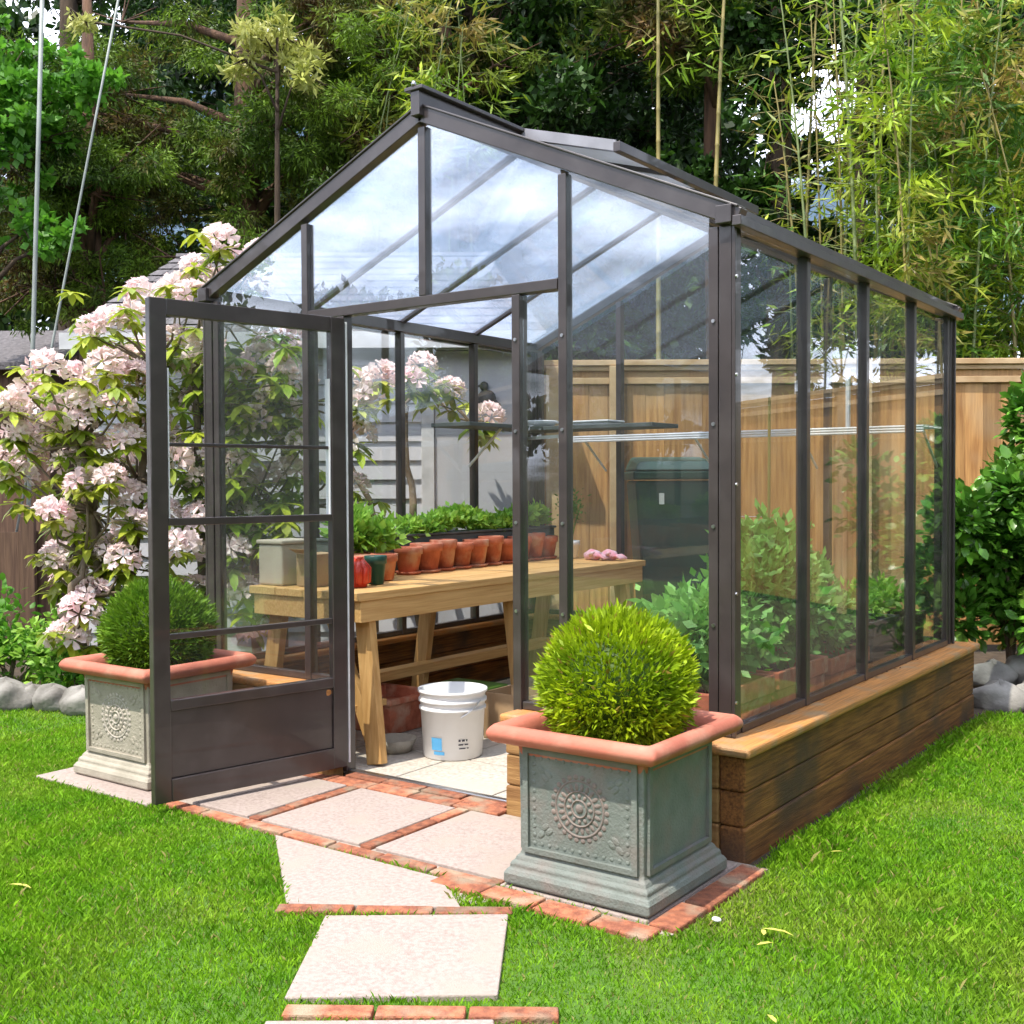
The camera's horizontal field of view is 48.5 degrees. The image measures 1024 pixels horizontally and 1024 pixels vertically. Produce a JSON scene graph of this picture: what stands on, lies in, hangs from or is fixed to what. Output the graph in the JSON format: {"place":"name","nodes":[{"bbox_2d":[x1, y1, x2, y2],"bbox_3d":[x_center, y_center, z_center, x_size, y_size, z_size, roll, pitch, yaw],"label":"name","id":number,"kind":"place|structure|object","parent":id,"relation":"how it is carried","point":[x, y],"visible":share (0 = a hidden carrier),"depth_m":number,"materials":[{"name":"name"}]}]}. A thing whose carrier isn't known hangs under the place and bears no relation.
{"place":"outdoors","nodes":[
{"label":"outdoors","id":0,"kind":"place"},
{"bbox_2d":[36,767,767,1023],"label":"path","id":1,"kind":"structure","parent":0,"point":[422,957],"depth_m":3.40,"materials":[{"name":"stone"}]},
{"bbox_2d":[59,649,256,790],"bbox_3d":[-1.494,0.851,4.819,0.580,0.484,0.580,1,2,36],"label":"planter","id":2,"kind":"object","parent":1,"relation":"on","point":[118,726],"visible":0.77,"depth_m":4.65,"materials":[{"name":"stone"}]},
{"bbox_2d":[93,573,220,668],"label":"ball bush","id":3,"kind":"object","parent":2,"relation":"on","point":[123,630],"visible":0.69,"depth_m":4.69,"materials":[{"name":"plant"}]},
{"bbox_2d":[486,707,742,917],"bbox_3d":[0.322,0.876,3.481,0.580,0.484,0.580,1,2,36],"label":"planter","id":4,"kind":"object","parent":1,"relation":"on","point":[620,826],"visible":0.98,"depth_m":3.30,"materials":[{"name":"stone"}]},
{"bbox_2d":[530,599,701,745],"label":"ball bush","id":5,"kind":"object","parent":4,"relation":"in","point":[623,674],"visible":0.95,"depth_m":3.33,"materials":[{"name":"plant"}]},
{"bbox_2d":[343,676,557,797],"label":"floor","id":6,"kind":"structure","parent":0,"point":[485,772],"depth_m":4.87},
{"bbox_2d":[355,683,421,733],"bbox_3d":[-0.617,0.982,5.658,0.360,0.180,0.360,1,2,36],"label":"clay trough","id":7,"kind":"object","parent":6,"relation":"on","point":[401,711],"visible":0.46,"depth_m":5.55,"materials":[{"name":"ceramic"}]},
{"bbox_2d":[385,733,416,753],"bbox_3d":[-0.530,1.055,5.165,0.200,0.060,0.200,1,2,36],"label":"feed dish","id":8,"kind":"object","parent":6,"relation":"on","point":[399,743],"visible":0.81,"depth_m":5.12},
{"bbox_2d":[249,556,644,764],"bbox_3d":[-0.182,0.690,6.057,0.793,0.750,2.490,1,2,36],"label":"workbench","id":9,"kind":"object","parent":6,"relation":"on","point":[425,597],"visible":0.67,"depth_m":5.47,"materials":[{"name":"wood"}]},
{"bbox_2d":[256,538,303,585],"bbox_3d":[-1.057,0.232,5.325,0.176,0.209,0.216,1,2,36],"label":"storage box","id":10,"kind":"object","parent":9,"relation":"on","point":[277,563],"visible":0.78,"depth_m":5.24,"materials":[{"name":"ceramic"}]},
{"bbox_2d":[290,549,328,586],"bbox_3d":[-0.901,0.251,5.200,0.140,0.176,0.220,1,2,36],"label":"cardboard box","id":11,"kind":"object","parent":9,"relation":"on","point":[322,570],"visible":0.48,"depth_m":5.18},
{"bbox_2d":[354,557,371,587],"bbox_3d":[-0.697,0.274,5.140,0.122,0.143,0.124,1,2,36],"label":"flower pot","id":12,"kind":"object","parent":9,"relation":"on","point":[362,572],"visible":0.73,"depth_m":5.10,"materials":[{"name":"ceramic"}]},
{"bbox_2d":[319,498,410,554],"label":"leafy plant","id":13,"kind":"object","parent":9,"relation":"on","point":[371,533],"visible":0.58,"depth_m":5.55,"materials":[{"name":"plant"}]},
{"bbox_2d":[364,555,386,584],"bbox_3d":[-0.630,0.267,5.251,0.106,0.131,0.106,1,2,36],"label":"plastic pot","id":14,"kind":"object","parent":9,"relation":"on","point":[377,563],"visible":0.95,"depth_m":5.21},
{"bbox_2d":[394,546,422,574],"bbox_3d":[-0.534,0.250,5.861,0.151,0.141,0.151,1,2,36],"label":"flower pot","id":15,"kind":"object","parent":9,"relation":"on","point":[408,561],"visible":0.87,"depth_m":5.81,"materials":[{"name":"ceramic"}]},
{"bbox_2d":[410,542,442,572],"bbox_3d":[-0.452,0.240,5.990,0.175,0.153,0.176,1,2,36],"label":"flower pot","id":16,"kind":"object","parent":9,"relation":"on","point":[429,559],"visible":0.79,"depth_m":5.93,"materials":[{"name":"ceramic"}]},
{"bbox_2d":[317,498,555,572],"bbox_3d":[-0.347,0.116,6.376,0.238,0.381,2.000,1,2,36],"label":"seed trough","id":17,"kind":"object","parent":9,"relation":"on","point":[434,524],"visible":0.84,"depth_m":6.41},
{"bbox_2d":[429,539,456,570],"bbox_3d":[-0.369,0.230,6.119,0.151,0.165,0.151,1,2,36],"label":"flower pot","id":18,"kind":"object","parent":9,"relation":"on","point":[446,559],"visible":0.69,"depth_m":6.07,"materials":[{"name":"ceramic"}]},
{"bbox_2d":[453,542,473,568],"bbox_3d":[-0.286,0.239,6.249,0.151,0.141,0.151,1,2,36],"label":"flower pot","id":19,"kind":"object","parent":9,"relation":"on","point":[463,551],"visible":0.63,"depth_m":6.20,"materials":[{"name":"ceramic"}]},
{"bbox_2d":[462,539,488,566],"bbox_3d":[-0.203,0.229,6.378,0.151,0.153,0.151,1,2,36],"label":"flower pot","id":20,"kind":"object","parent":9,"relation":"on","point":[478,554],"visible":0.75,"depth_m":6.33,"materials":[{"name":"ceramic"}]},
{"bbox_2d":[478,535,503,564],"bbox_3d":[-0.121,0.219,6.508,0.151,0.165,0.151,1,2,36],"label":"flower pot","id":21,"kind":"object","parent":9,"relation":"on","point":[494,550],"visible":0.72,"depth_m":6.45,"materials":[{"name":"ceramic"}]},
{"bbox_2d":[418,681,486,760],"bbox_3d":[-0.266,0.936,5.093,0.322,0.300,0.312,1,2,36],"label":"bucket","id":22,"kind":"object","parent":6,"relation":"on","point":[452,716],"visible":1,"depth_m":4.98,"materials":[{"name":"white plastic"}]},
{"bbox_2d":[484,685,539,737],"bbox_3d":[0.068,0.965,5.409,0.341,0.223,0.220,1,2,36],"label":"carton","id":23,"kind":"object","parent":6,"relation":"on","point":[498,701],"visible":0.23,"depth_m":5.39,"materials":[{"name":"cardboard"}]},
{"bbox_2d":[232,613,979,863],"bbox_3d":[0.439,0.902,5.614,2.870,0.401,2.900,1,2,36],"label":"timber base","id":24,"kind":"object","parent":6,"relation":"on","point":[773,780],"visible":0.45,"depth_m":4.46,"materials":[{"name":"brown wood"}]},
{"bbox_2d":[145,81,963,804],"bbox_3d":[0.199,-0.313,5.260,2.730,2.783,3.567,1,2,36],"label":"greenhouse","id":25,"kind":"object","parent":24,"relation":"on","point":[209,743],"visible":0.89,"depth_m":4.61,"materials":[{"name":"metal"}]},
{"bbox_2d":[145,296,350,804],"bbox_3d":[-1.012,0.139,4.473,0.865,1.870,0.040,-2,2,-42],"label":"door","id":26,"kind":"structure","parent":25,"relation":"in","point":[211,743],"depth_m":4.43,"materials":[{"name":"grey metal"}]},
{"bbox_2d":[431,421,677,466],"bbox_3d":[0.261,-0.391,6.619,1.034,0.246,1.050,1,2,36],"label":"dark shelf","id":27,"kind":"object","parent":25,"relation":"attached to","point":[497,427],"visible":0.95,"depth_m":6.65,"materials":[{"name":"grey metal"}]},
{"bbox_2d":[558,368,941,471],"bbox_3d":[1.252,-0.508,6.370,2.164,0.544,0.345,1,2,36],"label":"wire shelf","id":28,"kind":"object","parent":25,"relation":"attached to","point":[847,429],"visible":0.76,"depth_m":6.15,"materials":[{"name":"white metal"}]},
{"bbox_2d":[626,567,789,719],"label":"potted plant","id":29,"kind":"object","parent":6,"relation":"on","point":[684,611],"visible":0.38,"depth_m":4.12,"materials":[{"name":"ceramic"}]},
{"bbox_2d":[692,498,835,708],"bbox_3d":[1.001,0.515,4.644,0.629,1.147,0.730,0,1,12],"label":"potted plant","id":30,"kind":"object","parent":6,"relation":"on","point":[768,564],"visible":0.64,"depth_m":4.52,"materials":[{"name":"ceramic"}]},
{"bbox_2d":[775,547,875,686],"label":"potted plant","id":31,"kind":"object","parent":6,"relation":"on","point":[837,648],"visible":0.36,"depth_m":4.95,"materials":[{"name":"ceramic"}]},
{"bbox_2d":[823,575,899,668],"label":"potted plant","id":32,"kind":"object","parent":6,"relation":"on","point":[882,642],"visible":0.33,"depth_m":5.40,"materials":[{"name":"plant"}]},
{"bbox_2d":[852,569,925,656],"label":"potted plant","id":33,"kind":"object","parent":6,"relation":"on","point":[886,588],"visible":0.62,"depth_m":5.76,"materials":[{"name":"green plant"}]},
{"bbox_2d":[0,674,1023,1023],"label":"lawn","id":34,"kind":"structure","parent":0,"point":[578,1001],"depth_m":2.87,"materials":[{"name":"plant"}]},
{"bbox_2d":[0,676,32,711],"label":"rock","id":35,"kind":"object","parent":34,"relation":"on","point":[15,694],"visible":0.73,"depth_m":6.18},
{"bbox_2d":[0,593,60,681],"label":"perennial","id":36,"kind":"object","parent":34,"relation":"on","point":[9,634],"visible":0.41,"depth_m":6.79,"materials":[{"name":"green plant"}]},
{"bbox_2d":[0,603,72,684],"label":"perennial","id":37,"kind":"object","parent":34,"relation":"on","point":[34,660],"visible":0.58,"depth_m":6.64,"materials":[{"name":"plant"}]},
{"bbox_2d":[32,683,66,711],"bbox_3d":[-2.521,1.022,6.229,0.297,0.178,0.207,1,2,36],"label":"rock","id":38,"kind":"object","parent":34,"relation":"on","point":[46,697],"visible":0.6,"depth_m":6.14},
{"bbox_2d":[33,640,90,686],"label":"perennial","id":39,"kind":"object","parent":34,"relation":"on","point":[70,676],"visible":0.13,"depth_m":6.50,"materials":[{"name":"green plant"}]},
{"bbox_2d":[59,684,85,715],"bbox_3d":[-2.324,1.020,6.130,0.319,0.187,0.220,1,2,36],"label":"rock","id":40,"kind":"object","parent":34,"relation":"on","point":[72,701],"visible":0.45,"depth_m":6.03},
{"bbox_2d":[163,772,765,1023],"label":"path edging","id":41,"kind":"object","parent":34,"relation":"on","point":[681,916],"visible":0.64,"depth_m":3.31,"materials":[{"name":"brick"}]},
{"bbox_2d":[0,605,1023,865],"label":"ground","id":42,"kind":"structure","parent":0,"point":[992,651],"depth_m":7.65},
{"bbox_2d":[0,516,53,644],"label":"board fence","id":43,"kind":"object","parent":42,"relation":"on","point":[16,548],"visible":0.43,"depth_m":8.31,"materials":[{"name":"wood"}]},
{"bbox_2d":[26,0,43,509],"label":"garden pole","id":44,"kind":"object","parent":42,"relation":"on","point":[37,174],"visible":0.67,"depth_m":9.19,"materials":[{"name":"metal"}]},
{"bbox_2d":[0,331,78,602],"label":"outbuilding","id":45,"kind":"structure","parent":42,"relation":"on","point":[15,351],"depth_m":11.51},
{"bbox_2d":[0,13,129,280],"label":"maple tree","id":46,"kind":"object","parent":42,"relation":"on","point":[79,83],"visible":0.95,"depth_m":9.90,"materials":[{"name":"green plant"}]},
{"bbox_2d":[15,0,118,531],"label":"garden pole","id":47,"kind":"object","parent":42,"relation":"on","point":[82,187],"visible":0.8,"depth_m":9.19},
{"bbox_2d":[0,0,266,612],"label":"cedar tree","id":48,"kind":"object","parent":42,"relation":"on","point":[105,194],"visible":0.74,"depth_m":10.73,"materials":[{"name":"green plant"}]},
{"bbox_2d":[0,0,392,370],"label":"evergreen tree","id":49,"kind":"object","parent":42,"relation":"on","point":[174,84],"visible":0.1,"depth_m":14.08,"materials":[{"name":"green plant"}]},
{"bbox_2d":[63,1,336,252],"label":"golden shrub tree","id":50,"kind":"object","parent":42,"relation":"on","point":[254,36],"visible":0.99,"depth_m":10.12,"materials":[{"name":"green plant"}]},
{"bbox_2d":[1,0,456,296],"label":"cedar tree","id":51,"kind":"object","parent":42,"relation":"on","point":[250,136],"visible":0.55,"depth_m":10.94,"materials":[{"name":"green plant"}]},
{"bbox_2d":[0,222,506,657],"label":"rhododendron","id":52,"kind":"object","parent":42,"relation":"on","point":[66,411],"visible":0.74,"depth_m":6.58,"materials":[{"name":"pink plant"}]},
{"bbox_2d":[59,252,546,652],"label":"garden shed","id":53,"kind":"structure","parent":42,"relation":"on","point":[439,462],"depth_m":7.94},
{"bbox_2d":[434,351,511,622],"bbox_3d":[-0.257,-0.049,7.962,0.555,2.150,0.044,0,1,0],"label":"door panel","id":54,"kind":"structure","parent":53,"relation":"in","point":[452,473],"depth_m":7.93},
{"bbox_2d":[322,0,443,252],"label":"bamboo","id":55,"kind":"object","parent":42,"relation":"on","point":[359,58],"visible":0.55,"depth_m":10.56,"materials":[{"name":"green plant"}]},
{"bbox_2d":[318,0,452,251],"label":"bamboo","id":56,"kind":"object","parent":42,"relation":"on","point":[406,84],"visible":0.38,"depth_m":10.61,"materials":[{"name":"green plant"}]},
{"bbox_2d":[301,0,558,251],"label":"cedar tree","id":57,"kind":"object","parent":42,"relation":"on","point":[520,63],"visible":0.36,"depth_m":11.48,"materials":[{"name":"green plant"}]},
{"bbox_2d":[360,0,506,251],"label":"bamboo","id":58,"kind":"object","parent":42,"relation":"on","point":[437,61],"visible":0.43,"depth_m":10.55,"materials":[{"name":"green plant"}]},
{"bbox_2d":[383,12,528,251],"bbox_3d":[-0.490,-1.802,10.432,1.190,5.534,1.096,0,2,17],"label":"bamboo","id":59,"kind":"object","parent":42,"relation":"on","point":[440,89],"visible":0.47,"depth_m":10.40,"materials":[{"name":"green plant"}]},
{"bbox_2d":[412,0,530,251],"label":"bamboo","id":60,"kind":"object","parent":42,"relation":"on","point":[468,32],"visible":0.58,"depth_m":10.69,"materials":[{"name":"green plant"}]},
{"bbox_2d":[0,0,1023,370],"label":"woodland","id":61,"kind":"object","parent":42,"relation":"on","point":[682,320],"visible":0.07,"depth_m":17.00,"materials":[{"name":"green plant"}]},
{"bbox_2d":[367,0,795,307],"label":"dark tree","id":62,"kind":"object","parent":42,"relation":"on","point":[561,98],"visible":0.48,"depth_m":12.14,"materials":[{"name":"green plant"}]},
{"bbox_2d":[607,0,710,359],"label":"bamboo","id":63,"kind":"object","parent":42,"relation":"on","point":[658,332],"visible":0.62,"depth_m":10.31,"materials":[{"name":"green plant"}]},
{"bbox_2d":[624,457,708,602],"bbox_3d":[1.048,0.334,7.463,0.570,1.398,0.640,0,1,0],"label":"wheelie bin","id":64,"kind":"object","parent":42,"relation":"on","point":[668,500],"visible":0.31,"depth_m":7.18,"materials":[{"name":"green plastic"}]},
{"bbox_2d":[545,0,812,370],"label":"pine tree","id":65,"kind":"object","parent":42,"relation":"on","point":[645,21],"visible":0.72,"depth_m":11.22,"materials":[{"name":"green plant"}]},
{"bbox_2d":[666,0,725,186],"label":"bamboo","id":66,"kind":"object","parent":42,"relation":"on","point":[718,115],"visible":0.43,"depth_m":10.20,"materials":[{"name":"green plant"}]},
{"bbox_2d":[669,0,890,358],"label":"dark tree","id":67,"kind":"object","parent":42,"relation":"on","point":[744,23],"visible":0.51,"depth_m":10.90,"materials":[{"name":"green plant"}]},
{"bbox_2d":[717,58,845,301],"bbox_3d":[2.339,-1.429,9.842,0.976,4.788,1.250,0,2,24],"label":"bamboo","id":68,"kind":"object","parent":42,"relation":"on","point":[778,186],"visible":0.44,"depth_m":9.76,"materials":[{"name":"plant"}]},
{"bbox_2d":[544,358,1023,644],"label":"board fence","id":69,"kind":"object","parent":42,"relation":"on","point":[669,391],"visible":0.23,"depth_m":8.14,"materials":[{"name":"wood"}]},
{"bbox_2d":[728,0,839,358],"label":"bamboo","id":70,"kind":"object","parent":42,"relation":"on","point":[790,295],"visible":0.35,"depth_m":10.88,"materials":[{"name":"green plant"}]},
{"bbox_2d":[731,0,885,358],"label":"bamboo","id":71,"kind":"object","parent":42,"relation":"on","point":[798,151],"visible":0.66,"depth_m":9.29,"materials":[{"name":"green plant"}]},
{"bbox_2d":[751,0,869,353],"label":"bamboo","id":72,"kind":"object","parent":42,"relation":"on","point":[809,158],"visible":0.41,"depth_m":10.58,"materials":[{"name":"green plant"}]},
{"bbox_2d":[742,0,899,358],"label":"bamboo","id":73,"kind":"object","parent":42,"relation":"on","point":[824,183],"visible":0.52,"depth_m":10.45,"materials":[{"name":"green plant"}]},
{"bbox_2d":[793,33,873,358],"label":"bamboo","id":74,"kind":"object","parent":42,"relation":"on","point":[846,293],"visible":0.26,"depth_m":11.13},
{"bbox_2d":[774,73,897,354],"bbox_3d":[3.098,-1.691,11.031,1.180,5.245,1.115,0,1,8],"label":"bamboo","id":75,"kind":"object","parent":42,"relation":"on","point":[836,225],"visible":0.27,"depth_m":10.98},
{"bbox_2d":[779,0,896,358],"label":"bamboo","id":76,"kind":"object","parent":42,"relation":"on","point":[838,165],"visible":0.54,"depth_m":10.17,"materials":[{"name":"green plant"}]},
{"bbox_2d":[784,0,902,358],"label":"bamboo","id":77,"kind":"object","parent":42,"relation":"on","point":[829,158],"visible":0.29,"depth_m":10.49,"materials":[{"name":"green plant"}]},
{"bbox_2d":[772,0,918,339],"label":"bamboo","id":78,"kind":"object","parent":42,"relation":"on","point":[826,87],"visible":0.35,"depth_m":10.21,"materials":[{"name":"green plant"}]},
{"bbox_2d":[767,0,927,358],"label":"bamboo","id":79,"kind":"object","parent":42,"relation":"on","point":[852,183],"visible":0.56,"depth_m":9.49,"materials":[{"name":"green plant"}]},
{"bbox_2d":[819,0,937,358],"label":"bamboo","id":80,"kind":"object","parent":42,"relation":"on","point":[875,335],"visible":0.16,"depth_m":10.28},
{"bbox_2d":[813,14,959,369],"bbox_3d":[3.155,-1.566,9.821,1.410,5.057,1.339,1,2,36],"label":"bamboo","id":81,"kind":"object","parent":42,"relation":"on","point":[904,147],"visible":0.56,"depth_m":9.80,"materials":[{"name":"green plant"}]},
{"bbox_2d":[816,10,965,358],"bbox_3d":[3.678,-1.934,10.844,1.429,5.735,1.241,1,2,36],"label":"bamboo","id":82,"kind":"object","parent":42,"relation":"on","point":[893,355],"visible":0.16,"depth_m":10.81,"materials":[{"name":"green plant"}]},
{"bbox_2d":[815,0,1001,357],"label":"bamboo","id":83,"kind":"object","parent":42,"relation":"on","point":[940,197],"visible":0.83,"depth_m":8.96,"materials":[{"name":"green plant"}]},
{"bbox_2d":[821,87,996,348],"bbox_3d":[3.607,-1.447,10.265,1.369,4.792,1.544,1,2,36],"label":"bamboo","id":84,"kind":"object","parent":42,"relation":"on","point":[920,170],"visible":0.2,"depth_m":10.12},
{"bbox_2d":[838,0,982,357],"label":"bamboo","id":85,"kind":"object","parent":42,"relation":"on","point":[872,236],"visible":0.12,"depth_m":11.00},
{"bbox_2d":[810,0,1023,369],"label":"dark tree","id":86,"kind":"object","parent":42,"relation":"on","point":[1006,27],"visible":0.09,"depth_m":13.49,"materials":[{"name":"green plant"}]},
{"bbox_2d":[844,0,996,329],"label":"bamboo","id":87,"kind":"object","parent":42,"relation":"on","point":[914,76],"visible":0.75,"depth_m":8.96,"materials":[{"name":"green plant"}]},
{"bbox_2d":[871,37,1014,352],"bbox_3d":[3.691,-1.504,9.791,1.044,4.929,1.503,1,2,36],"label":"bamboo","id":88,"kind":"object","parent":42,"relation":"on","point":[961,237],"visible":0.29,"depth_m":9.60,"materials":[{"name":"green plant"}]},
{"bbox_2d":[868,0,1023,369],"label":"bamboo","id":89,"kind":"object","parent":42,"relation":"on","point":[969,17],"visible":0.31,"depth_m":9.68,"materials":[{"name":"green plant"}]},
{"bbox_2d":[871,10,1023,369],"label":"bamboo","id":90,"kind":"object","parent":42,"relation":"on","point":[950,156],"visible":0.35,"depth_m":9.73,"materials":[{"name":"plant"}]},
{"bbox_2d":[876,0,1023,353],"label":"bamboo","id":91,"kind":"object","parent":42,"relation":"on","point":[958,90],"visible":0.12,"depth_m":10.43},
{"bbox_2d":[880,0,1020,357],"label":"bamboo","id":92,"kind":"object","parent":42,"relation":"on","point":[992,20],"visible":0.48,"depth_m":9.48,"materials":[{"name":"plant"}]},
{"bbox_2d":[886,44,1023,325],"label":"bamboo","id":93,"kind":"object","parent":42,"relation":"on","point":[1020,152],"visible":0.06,"depth_m":10.09,"materials":[{"name":"green plant"}]},
{"bbox_2d":[888,0,1023,357],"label":"bamboo","id":94,"kind":"object","parent":42,"relation":"on","point":[995,79],"visible":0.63,"depth_m":9.35,"materials":[{"name":"green plant"}]},
{"bbox_2d":[890,28,1023,326],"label":"bamboo","id":95,"kind":"object","parent":42,"relation":"on","point":[976,69],"visible":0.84,"depth_m":9.33,"materials":[{"name":"plant"}]},
{"bbox_2d":[895,371,1023,658],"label":"laurel shrub","id":96,"kind":"object","parent":42,"relation":"on","point":[989,537],"visible":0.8,"depth_m":6.56,"materials":[{"name":"green plant"}]},
{"bbox_2d":[908,0,1023,357],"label":"bamboo","id":97,"kind":"object","parent":42,"relation":"on","point":[975,187],"visible":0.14,"depth_m":10.18,"materials":[{"name":"green plant"}]},
{"bbox_2d":[913,5,1023,357],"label":"bamboo","id":98,"kind":"object","parent":42,"relation":"on","point":[1008,249],"visible":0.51,"depth_m":9.56,"materials":[{"name":"green plant"}]},
{"bbox_2d":[941,0,1023,342],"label":"bamboo","id":99,"kind":"object","parent":42,"relation":"on","point":[1011,167],"visible":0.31,"depth_m":9.80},
{"bbox_2d":[944,0,1023,354],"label":"bamboo","id":100,"kind":"object","parent":42,"relation":"on","point":[1009,64],"visible":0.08,"depth_m":10.61,"materials":[{"name":"green plant"}]},
{"bbox_2d":[958,50,1023,357],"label":"bamboo","id":101,"kind":"object","parent":42,"relation":"on","point":[1003,268],"visible":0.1,"depth_m":10.57,"materials":[{"name":"green plant"}]},
{"bbox_2d":[959,1,1023,355],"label":"bamboo","id":102,"kind":"object","parent":42,"relation":"on","point":[1019,309],"visible":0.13,"depth_m":10.38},
{"bbox_2d":[973,659,1017,687],"bbox_3d":[2.760,0.950,6.533,0.293,0.219,0.242,1,2,36],"label":"rock","id":103,"kind":"object","parent":42,"relation":"on","point":[987,671],"visible":0.57,"depth_m":6.46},
{"bbox_2d":[972,678,1023,712],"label":"rock","id":104,"kind":"object","parent":42,"relation":"on","point":[999,694],"visible":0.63,"depth_m":6.10,"materials":[{"name":"stone"}]},
{"bbox_2d":[3,0,1023,358],"label":"sky","id":105,"kind":"structure","parent":0,"point":[47,18],"materials":[{"name":"white"}]},
{"bbox_2d":[730,0,921,358],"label":"bamboo","id":106,"kind":"object","parent":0,"point":[853,9],"visible":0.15,"depth_m":12.61,"materials":[{"name":"green plant"}]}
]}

